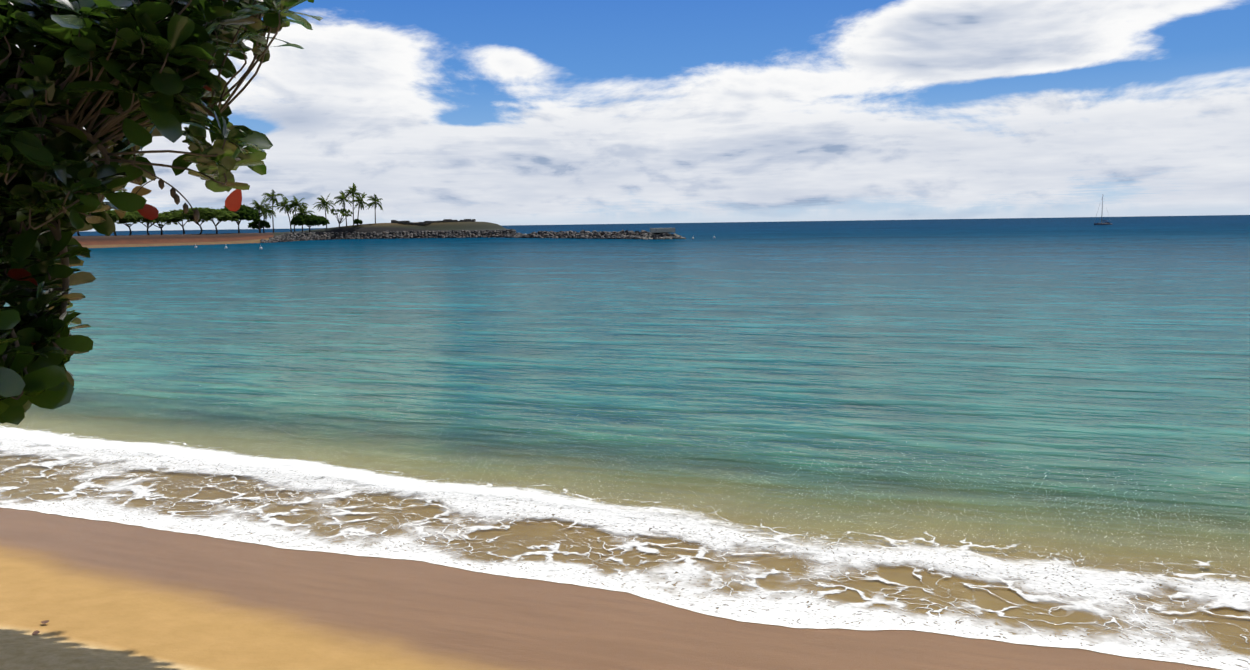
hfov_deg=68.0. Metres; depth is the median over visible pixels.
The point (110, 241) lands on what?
headland terrain
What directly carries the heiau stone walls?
on the headland terrain at (110, 241)
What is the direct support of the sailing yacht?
in the sea water
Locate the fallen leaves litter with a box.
[32,620,48,634]
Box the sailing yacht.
[1094,197,1111,224]
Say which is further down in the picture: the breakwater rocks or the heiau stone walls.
the breakwater rocks
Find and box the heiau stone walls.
[391,219,475,224]
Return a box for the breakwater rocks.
[260,229,674,242]
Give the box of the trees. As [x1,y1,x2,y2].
[77,183,382,235]
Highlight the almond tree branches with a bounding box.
[0,0,322,424]
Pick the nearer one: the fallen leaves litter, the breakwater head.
the fallen leaves litter
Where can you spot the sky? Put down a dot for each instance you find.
(501, 112)
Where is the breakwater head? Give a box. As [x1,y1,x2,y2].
[642,228,685,238]
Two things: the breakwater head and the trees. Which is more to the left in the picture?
the trees
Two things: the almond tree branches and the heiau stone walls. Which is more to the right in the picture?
the heiau stone walls
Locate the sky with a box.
[16,0,1249,231]
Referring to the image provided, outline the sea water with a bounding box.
[0,215,1249,669]
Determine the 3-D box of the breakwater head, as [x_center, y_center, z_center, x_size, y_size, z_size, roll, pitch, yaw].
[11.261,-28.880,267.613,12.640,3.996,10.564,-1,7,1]
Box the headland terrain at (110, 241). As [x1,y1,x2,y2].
[72,222,514,247]

